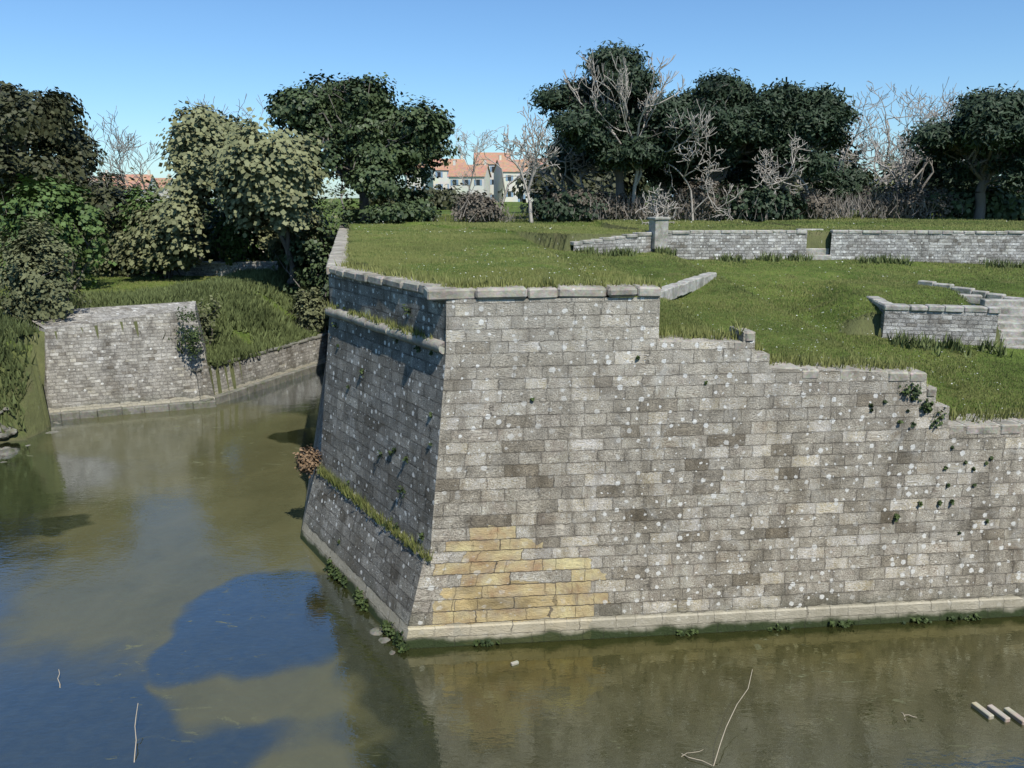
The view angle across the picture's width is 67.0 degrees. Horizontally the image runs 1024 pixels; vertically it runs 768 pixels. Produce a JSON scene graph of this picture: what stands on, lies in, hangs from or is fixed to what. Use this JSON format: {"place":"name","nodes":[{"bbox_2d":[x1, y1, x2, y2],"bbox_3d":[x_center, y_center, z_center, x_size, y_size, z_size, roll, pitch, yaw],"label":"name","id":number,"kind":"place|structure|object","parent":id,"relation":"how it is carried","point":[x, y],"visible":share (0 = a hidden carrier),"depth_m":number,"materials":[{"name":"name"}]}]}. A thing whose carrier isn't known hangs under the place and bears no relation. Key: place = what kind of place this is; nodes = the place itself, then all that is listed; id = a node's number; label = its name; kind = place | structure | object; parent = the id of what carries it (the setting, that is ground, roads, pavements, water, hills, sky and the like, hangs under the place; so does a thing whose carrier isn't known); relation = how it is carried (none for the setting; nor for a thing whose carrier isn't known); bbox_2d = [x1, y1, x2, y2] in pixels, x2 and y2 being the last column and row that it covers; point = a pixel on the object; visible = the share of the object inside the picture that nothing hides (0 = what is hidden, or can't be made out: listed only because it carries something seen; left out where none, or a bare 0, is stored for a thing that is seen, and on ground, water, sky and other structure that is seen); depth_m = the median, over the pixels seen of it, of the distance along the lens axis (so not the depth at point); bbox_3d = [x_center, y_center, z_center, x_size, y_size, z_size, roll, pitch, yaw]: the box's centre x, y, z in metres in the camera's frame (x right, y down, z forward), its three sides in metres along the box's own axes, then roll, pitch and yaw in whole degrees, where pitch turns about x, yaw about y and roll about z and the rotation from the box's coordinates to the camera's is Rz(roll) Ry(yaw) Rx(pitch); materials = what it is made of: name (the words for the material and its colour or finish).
{"place":"outdoors","nodes":[
{"label":"outdoors","id":0,"kind":"place"},
{"bbox_2d":[22,301,214,412],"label":"stone wall","id":1,"kind":"structure","parent":0,"point":[114,365],"depth_m":40.78,"materials":[{"name":"grey stone"}]},
{"bbox_2d":[48,329,328,420],"bbox_3d":[-14.411,-3.182,56.350,7.022,2.307,39.280,5,14,18],"label":"stone ledge","id":2,"kind":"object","parent":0,"point":[219,398],"depth_m":41.99,"materials":[{"name":"grey stone"}]},
{"bbox_2d":[0,369,1023,767],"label":"moat water","id":3,"kind":"structure","parent":0,"point":[178,589],"depth_m":18.88,"materials":[{"name":"green liquid"}]},
{"bbox_2d":[57,669,916,765],"bbox_3d":[-1.007,7.090,16.507,19.700,0.834,2.807,1,14,3],"label":"branch","id":4,"kind":"object","parent":3,"relation":"on","point":[681,753],"visible":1,"depth_m":16.09,"materials":[{"name":"brown wood"}]},
{"bbox_2d":[511,660,1023,724],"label":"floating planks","id":5,"kind":"object","parent":3,"relation":"on","point":[997,712],"visible":1,"depth_m":17.05,"materials":[{"name":"grey wood"}]},
{"bbox_2d":[0,197,1023,442],"bbox_3d":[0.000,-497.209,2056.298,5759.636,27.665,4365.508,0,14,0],"label":"ground","id":6,"kind":"structure","parent":0,"point":[36,417],"depth_m":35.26,"materials":[{"name":"green plant"}]},
{"bbox_2d":[0,211,91,326],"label":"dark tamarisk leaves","id":7,"kind":"object","parent":6,"relation":"on","point":[35,274],"visible":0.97,"depth_m":40.60,"materials":[{"name":"green plant"}]},
{"bbox_2d":[0,172,116,289],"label":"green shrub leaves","id":8,"kind":"object","parent":6,"relation":"on","point":[54,198],"visible":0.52,"depth_m":50.37,"materials":[{"name":"green plant"}]},
{"bbox_2d":[0,81,137,266],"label":"tree","id":9,"kind":"object","parent":6,"relation":"on","point":[45,128],"visible":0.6,"depth_m":57.80,"materials":[{"name":"green plant"}]},
{"bbox_2d":[78,221,150,277],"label":"olive shrub leaves","id":10,"kind":"object","parent":6,"relation":"on","point":[104,268],"visible":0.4,"depth_m":60.39,"materials":[{"name":"green plant"}]},
{"bbox_2d":[72,166,164,225],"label":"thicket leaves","id":11,"kind":"object","parent":6,"relation":"on","point":[97,185],"visible":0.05,"depth_m":96.41,"materials":[{"name":"green plant"}]},
{"bbox_2d":[82,105,163,199],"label":"bare tree","id":12,"kind":"object","parent":6,"relation":"on","point":[119,148],"visible":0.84,"depth_m":91.70,"materials":[{"name":"grey plant"}]},
{"bbox_2d":[110,182,181,279],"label":"green shrub leaves","id":13,"kind":"object","parent":6,"relation":"on","point":[157,274],"visible":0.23,"depth_m":57.84,"materials":[{"name":"green plant"}]},
{"bbox_2d":[112,100,239,274],"bbox_3d":[-22.568,-14.484,57.187,13.386,12.542,9.755,-10,17,-37],"label":"tree","id":14,"kind":"object","parent":6,"relation":"on","point":[166,232],"visible":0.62,"depth_m":55.77,"materials":[{"name":"green plant"}]},
{"bbox_2d":[126,197,245,261],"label":"dark hedge leaves","id":15,"kind":"object","parent":6,"relation":"on","point":[212,255],"visible":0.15,"depth_m":67.90,"materials":[{"name":"green plant"}]},
{"bbox_2d":[0,206,372,432],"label":"scrub grass","id":16,"kind":"structure","parent":6,"relation":"on","point":[246,307],"depth_m":47.97,"materials":[{"name":"green plant"}]},
{"bbox_2d":[0,407,394,654],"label":"bank rocks","id":17,"kind":"object","parent":6,"relation":"on","point":[7,451],"visible":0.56,"depth_m":34.59,"materials":[{"name":"grey stone"}]},
{"bbox_2d":[183,293,222,344],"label":"scrub leaves","id":18,"kind":"object","parent":6,"relation":"on","point":[205,321],"visible":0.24,"depth_m":44.26,"materials":[{"name":"green plant"}]},
{"bbox_2d":[203,206,267,265],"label":"green shrub leaves","id":19,"kind":"object","parent":6,"relation":"on","point":[236,243],"visible":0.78,"depth_m":61.73,"materials":[{"name":"green plant"}]},
{"bbox_2d":[187,94,286,132],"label":"bare tree","id":20,"kind":"object","parent":6,"relation":"on","point":[227,107],"visible":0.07,"depth_m":89.18,"materials":[{"name":"grey plant"}]},
{"bbox_2d":[152,111,336,252],"bbox_3d":[-20.815,-16.183,63.287,13.475,11.892,11.456,0,14,0],"label":"tree","id":21,"kind":"object","parent":6,"relation":"on","point":[264,239],"visible":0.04,"depth_m":61.45,"materials":[{"name":"green plant"}]},
{"bbox_2d":[129,176,380,253],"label":"thicket","id":22,"kind":"object","parent":6,"relation":"on","point":[331,200],"depth_m":81.14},
{"bbox_2d":[196,335,327,398],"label":"stone wall","id":23,"kind":"structure","parent":6,"relation":"on","point":[257,368],"depth_m":47.19,"materials":[{"name":"grey stone"}]},
{"bbox_2d":[199,107,333,285],"bbox_3d":[-16.518,-12.337,52.853,8.557,11.774,8.045,-8,16,-29],"label":"tree","id":24,"kind":"object","parent":6,"relation":"on","point":[275,178],"visible":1,"depth_m":50.83,"materials":[{"name":"green plant"}]},
{"bbox_2d":[249,211,337,273],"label":"dark hedge leaves","id":25,"kind":"object","parent":6,"relation":"on","point":[265,257],"visible":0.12,"depth_m":63.98,"materials":[{"name":"green plant"}]},
{"bbox_2d":[286,285,328,332],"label":"scrub leaves","id":26,"kind":"object","parent":6,"relation":"on","point":[309,309],"visible":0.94,"depth_m":51.98,"materials":[{"name":"green plant"}]},
{"bbox_2d":[259,171,382,321],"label":"oak hedge leaves","id":27,"kind":"object","parent":6,"relation":"on","point":[320,259],"visible":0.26,"depth_m":55.15,"materials":[{"name":"green plant"}]},
{"bbox_2d":[263,69,459,221],"bbox_3d":[-11.395,-18.281,59.426,15.141,11.732,15.627,0,14,0],"label":"tree","id":28,"kind":"object","parent":6,"relation":"on","point":[364,127],"visible":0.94,"depth_m":56.42,"materials":[{"name":"green plant"}]},
{"bbox_2d":[300,274,445,642],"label":"stone wall","id":29,"kind":"structure","parent":6,"relation":"on","point":[388,400],"depth_m":21.56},
{"bbox_2d":[293,445,321,477],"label":"dry tuft leaves","id":30,"kind":"object","parent":29,"relation":"attached to","point":[308,461],"visible":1,"depth_m":25.43,"materials":[{"name":"brown plant"}]},
{"bbox_2d":[317,299,433,561],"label":"ledge grass","id":31,"kind":"structure","parent":29,"relation":"on","point":[344,489],"depth_m":21.65,"materials":[{"name":"green plant"}]},
{"bbox_2d":[325,307,444,353],"bbox_3d":[-3.701,-1.607,21.682,0.422,0.343,7.636,-9,16,-33],"label":"stone ledge","id":32,"kind":"object","parent":29,"relation":"attached to","point":[436,345],"visible":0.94,"depth_m":20.86,"materials":[{"name":"stone"}]},
{"bbox_2d":[173,304,992,652],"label":"wall plants","id":33,"kind":"object","parent":29,"relation":"on","point":[329,568],"depth_m":20.51,"materials":[{"name":"green plant"}]},
{"bbox_2d":[326,224,1023,433],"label":"coping stones","id":34,"kind":"object","parent":29,"relation":"on","point":[431,291],"visible":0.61,"depth_m":19.48,"materials":[{"name":"stone"}]},
{"bbox_2d":[358,199,441,222],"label":"oak hedge leaves","id":35,"kind":"object","parent":6,"relation":"on","point":[411,211],"visible":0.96,"depth_m":54.41,"materials":[{"name":"green plant"}]},
{"bbox_2d":[368,179,486,209],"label":"thicket leaves","id":36,"kind":"object","parent":6,"relation":"on","point":[443,199],"visible":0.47,"depth_m":114.86,"materials":[{"name":"green plant"}]},
{"bbox_2d":[451,126,503,193],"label":"bare tree","id":37,"kind":"object","parent":6,"relation":"on","point":[464,154],"visible":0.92,"depth_m":95.25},
{"bbox_2d":[433,191,522,222],"bbox_3d":[-2.439,-12.487,55.098,6.465,2.536,6.345,0,14,0],"label":"bare thicket","id":38,"kind":"object","parent":6,"relation":"on","point":[488,210],"depth_m":53.78,"materials":[{"name":"plant"}]},
{"bbox_2d":[86,149,879,208],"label":"house walls","id":39,"kind":"structure","parent":6,"relation":"on","point":[497,186],"depth_m":201.30,"materials":[{"name":"beige paint"}]},
{"bbox_2d":[88,152,550,189],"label":"tile roofs","id":40,"kind":"object","parent":39,"relation":"on","point":[505,164],"visible":0.27,"depth_m":200.71,"materials":[{"name":"tile"}]},
{"bbox_2d":[124,167,879,209],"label":"windows","id":41,"kind":"structure","parent":39,"relation":"attached to","point":[480,183],"depth_m":201.03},
{"bbox_2d":[470,132,551,209],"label":"bare tree","id":42,"kind":"object","parent":6,"relation":"on","point":[512,181],"visible":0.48,"depth_m":86.91,"materials":[{"name":"grey plant"}]},
{"bbox_2d":[493,100,562,222],"bbox_3d":[1.019,-16.105,56.139,4.525,8.969,6.738,-6,15,-25],"label":"bare tree","id":43,"kind":"object","parent":6,"relation":"on","point":[540,135],"visible":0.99,"depth_m":56.36,"materials":[{"name":"grey plant"}]},
{"bbox_2d":[523,128,566,192],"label":"bare tree","id":44,"kind":"object","parent":6,"relation":"on","point":[551,170],"visible":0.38,"depth_m":69.63,"materials":[{"name":"grey plant"}]},
{"bbox_2d":[519,184,620,221],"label":"pine hedge leaves","id":45,"kind":"object","parent":6,"relation":"on","point":[542,213],"visible":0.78,"depth_m":57.56,"materials":[{"name":"green plant"}]},
{"bbox_2d":[537,110,607,192],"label":"tree","id":46,"kind":"object","parent":6,"relation":"on","point":[561,155],"visible":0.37,"depth_m":65.63,"materials":[{"name":"green plant"}]},
{"bbox_2d":[495,156,650,207],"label":"hedge leaves","id":47,"kind":"object","parent":6,"relation":"on","point":[628,182],"visible":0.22,"depth_m":90.61,"materials":[{"name":"green plant"}]},
{"bbox_2d":[545,135,614,193],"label":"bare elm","id":48,"kind":"object","parent":6,"relation":"on","point":[579,171],"visible":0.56,"depth_m":62.98,"materials":[{"name":"grey plant"}]},
{"bbox_2d":[150,217,1023,348],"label":"terrace walls","id":49,"kind":"structure","parent":6,"relation":"on","point":[961,249],"depth_m":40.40,"materials":[{"name":"grey stone"}]},
{"bbox_2d":[523,38,714,194],"bbox_3d":[8.096,-19.313,59.821,15.226,13.550,14.989,0,14,0],"label":"tree","id":50,"kind":"object","parent":6,"relation":"on","point":[582,129],"visible":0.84,"depth_m":56.10,"materials":[{"name":"green plant"}]},
{"bbox_2d":[512,185,726,220],"bbox_3d":[6.223,-13.406,58.502,20.191,3.197,6.003,0,14,0],"label":"thicket under pines","id":51,"kind":"object","parent":6,"relation":"on","point":[611,204],"depth_m":57.78,"materials":[{"name":"brown plant"}]},
{"bbox_2d":[563,51,716,218],"bbox_3d":[8.795,-17.768,55.758,7.228,12.120,10.976,-11,18,-40],"label":"bare snag","id":52,"kind":"object","parent":6,"relation":"on","point":[646,107],"visible":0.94,"depth_m":54.52,"materials":[{"name":"grey wood"}]},
{"bbox_2d":[602,90,702,204],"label":"tree","id":53,"kind":"object","parent":6,"relation":"on","point":[665,182],"visible":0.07,"depth_m":65.22,"materials":[{"name":"green plant"}]},
{"bbox_2d":[635,183,681,224],"bbox_3d":[9.406,-11.194,49.733,3.032,3.411,2.302,8,16,31],"label":"bare shrub","id":54,"kind":"object","parent":6,"relation":"on","point":[655,211],"visible":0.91,"depth_m":49.76,"materials":[{"name":"grey plant"}]},
{"bbox_2d":[334,257,1023,423],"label":"fringe grass","id":55,"kind":"structure","parent":6,"relation":"on","point":[829,361],"depth_m":19.84,"materials":[{"name":"green plant"}]},
{"bbox_2d":[356,218,1010,408],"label":"daisies","id":56,"kind":"object","parent":6,"relation":"on","point":[724,277],"visible":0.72,"depth_m":26.52,"materials":[{"name":"grey plant"}]},
{"bbox_2d":[631,165,737,206],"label":"hedge leaves","id":57,"kind":"object","parent":6,"relation":"on","point":[651,188],"visible":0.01,"depth_m":93.22,"materials":[{"name":"green plant"}]},
{"bbox_2d":[661,126,743,220],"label":"bare tree","id":58,"kind":"object","parent":6,"relation":"on","point":[707,174],"visible":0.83,"depth_m":56.13,"materials":[{"name":"grey plant"}]},
{"bbox_2d":[650,67,795,184],"bbox_3d":[15.555,-18.841,61.143,11.356,11.949,11.647,-6,15,-24],"label":"tree","id":59,"kind":"object","parent":6,"relation":"on","point":[725,97],"visible":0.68,"depth_m":58.69,"materials":[{"name":"green plant"}]},
{"bbox_2d":[619,174,827,220],"bbox_3d":[14.523,-13.831,58.285,18.649,3.822,5.519,0,14,0],"label":"thicket under pines","id":60,"kind":"object","parent":6,"relation":"on","point":[701,195],"depth_m":57.82,"materials":[{"name":"plant"}]},
{"bbox_2d":[717,145,765,188],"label":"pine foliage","id":61,"kind":"object","parent":6,"relation":"on","point":[729,178],"visible":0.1,"depth_m":68.04,"materials":[{"name":"green plant"}]},
{"bbox_2d":[690,176,815,221],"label":"pine hedge leaves","id":62,"kind":"object","parent":6,"relation":"on","point":[767,196],"visible":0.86,"depth_m":57.58,"materials":[{"name":"green plant"}]},
{"bbox_2d":[750,134,809,195],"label":"bare tree","id":63,"kind":"object","parent":6,"relation":"on","point":[768,180],"visible":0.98,"depth_m":56.71,"materials":[{"name":"grey plant"}]},
{"bbox_2d":[725,77,866,192],"bbox_3d":[22.009,-18.335,61.099,10.893,10.952,9.128,0,14,0],"label":"tree","id":64,"kind":"object","parent":6,"relation":"on","point":[812,118],"visible":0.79,"depth_m":58.37,"materials":[{"name":"green plant"}]},
{"bbox_2d":[572,244,1023,357],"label":"grass tufts","id":65,"kind":"object","parent":6,"relation":"on","point":[925,342],"visible":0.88,"depth_m":38.06,"materials":[{"name":"green plant"}]},
{"bbox_2d":[793,146,836,199],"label":"bare tree","id":66,"kind":"object","parent":6,"relation":"on","point":[805,186],"visible":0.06,"depth_m":65.16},
{"bbox_2d":[776,141,890,210],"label":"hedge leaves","id":67,"kind":"object","parent":6,"relation":"on","point":[793,181],"visible":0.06,"depth_m":90.27,"materials":[{"name":"green plant"}]},
{"bbox_2d":[794,161,887,215],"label":"tree","id":68,"kind":"object","parent":6,"relation":"on","point":[849,181],"visible":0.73,"depth_m":66.35,"materials":[{"name":"green plant"}]},
{"bbox_2d":[788,188,929,218],"bbox_3d":[23.627,-14.110,60.614,18.521,2.591,6.029,0,14,0],"label":"thicket under pines","id":69,"kind":"object","parent":6,"relation":"on","point":[814,203],"depth_m":59.68,"materials":[{"name":"plant"}]},
{"bbox_2d":[830,91,889,203],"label":"bare tree","id":70,"kind":"object","parent":6,"relation":"on","point":[845,153],"visible":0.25,"depth_m":74.39,"materials":[{"name":"grey plant"}]},
{"bbox_2d":[834,78,959,188],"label":"bare tree","id":71,"kind":"object","parent":6,"relation":"on","point":[888,134],"visible":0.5,"depth_m":78.27,"materials":[{"name":"grey plant"}]},
{"bbox_2d":[860,108,935,183],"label":"bare tree","id":72,"kind":"object","parent":6,"relation":"on","point":[899,141],"visible":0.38,"depth_m":77.59,"materials":[{"name":"grey plant"}]},
{"bbox_2d":[844,90,961,212],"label":"bare tree","id":73,"kind":"object","parent":6,"relation":"on","point":[878,144],"visible":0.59,"depth_m":70.99,"materials":[{"name":"grey plant"}]},
{"bbox_2d":[837,176,971,218],"bbox_3d":[30.688,-14.780,62.287,19.207,3.896,6.678,0,14,0],"label":"thicket","id":74,"kind":"object","parent":6,"relation":"on","point":[906,195],"depth_m":61.88,"materials":[{"name":"plant"}]},
{"bbox_2d":[874,106,941,194],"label":"bare tree","id":75,"kind":"object","parent":6,"relation":"on","point":[910,161],"visible":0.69,"depth_m":66.58,"materials":[{"name":"grey plant"}]},
{"bbox_2d":[859,98,965,214],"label":"bare tree","id":76,"kind":"object","parent":6,"relation":"on","point":[888,176],"visible":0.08,"depth_m":71.78,"materials":[{"name":"grey plant"}]},
{"bbox_2d":[865,150,992,211],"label":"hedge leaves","id":77,"kind":"object","parent":6,"relation":"on","point":[892,182],"visible":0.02,"depth_m":96.11,"materials":[{"name":"green plant"}]},
{"bbox_2d":[908,101,958,177],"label":"bare tree","id":78,"kind":"object","parent":6,"relation":"on","point":[936,115],"visible":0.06,"depth_m":76.06,"materials":[{"name":"grey plant"}]},
{"bbox_2d":[899,148,978,212],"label":"pine foliage","id":79,"kind":"object","parent":6,"relation":"on","point":[935,179],"visible":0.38,"depth_m":68.09,"materials":[{"name":"green plant"}]},
{"bbox_2d":[897,83,1023,218],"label":"tree","id":80,"kind":"object","parent":6,"relation":"on","point":[982,134],"visible":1,"depth_m":57.82,"materials":[{"name":"green plant"}]},
{"bbox_2d":[924,180,1023,220],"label":"thicket leaves","id":81,"kind":"object","parent":6,"relation":"on","point":[1004,203],"visible":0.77,"depth_m":60.92,"materials":[{"name":"green plant"}]},
{"bbox_2d":[939,80,1019,122],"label":"bare tree","id":82,"kind":"object","parent":6,"relation":"on","point":[989,91],"visible":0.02,"depth_m":80.56,"materials":[{"name":"grey plant"}]},
{"bbox_2d":[938,171,1023,215],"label":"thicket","id":83,"kind":"object","parent":6,"relation":"on","point":[1000,184],"depth_m":69.42,"materials":[{"name":"plant"}]},
{"bbox_2d":[976,171,1019,191],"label":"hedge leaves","id":84,"kind":"object","parent":6,"relation":"on","point":[996,175],"visible":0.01,"depth_m":92.00,"materials":[{"name":"green plant"}]},
{"bbox_2d":[0,0,1023,198],"label":"sky","id":85,"kind":"structure","parent":0,"point":[478,59],"materials":[{"name":"blue"}]},
{"bbox_2d":[405,297,1023,648],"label":"stone wall","id":86,"kind":"structure","parent":0,"point":[605,483],"depth_m":19.72,"materials":[{"name":"grey stone"}]}
]}

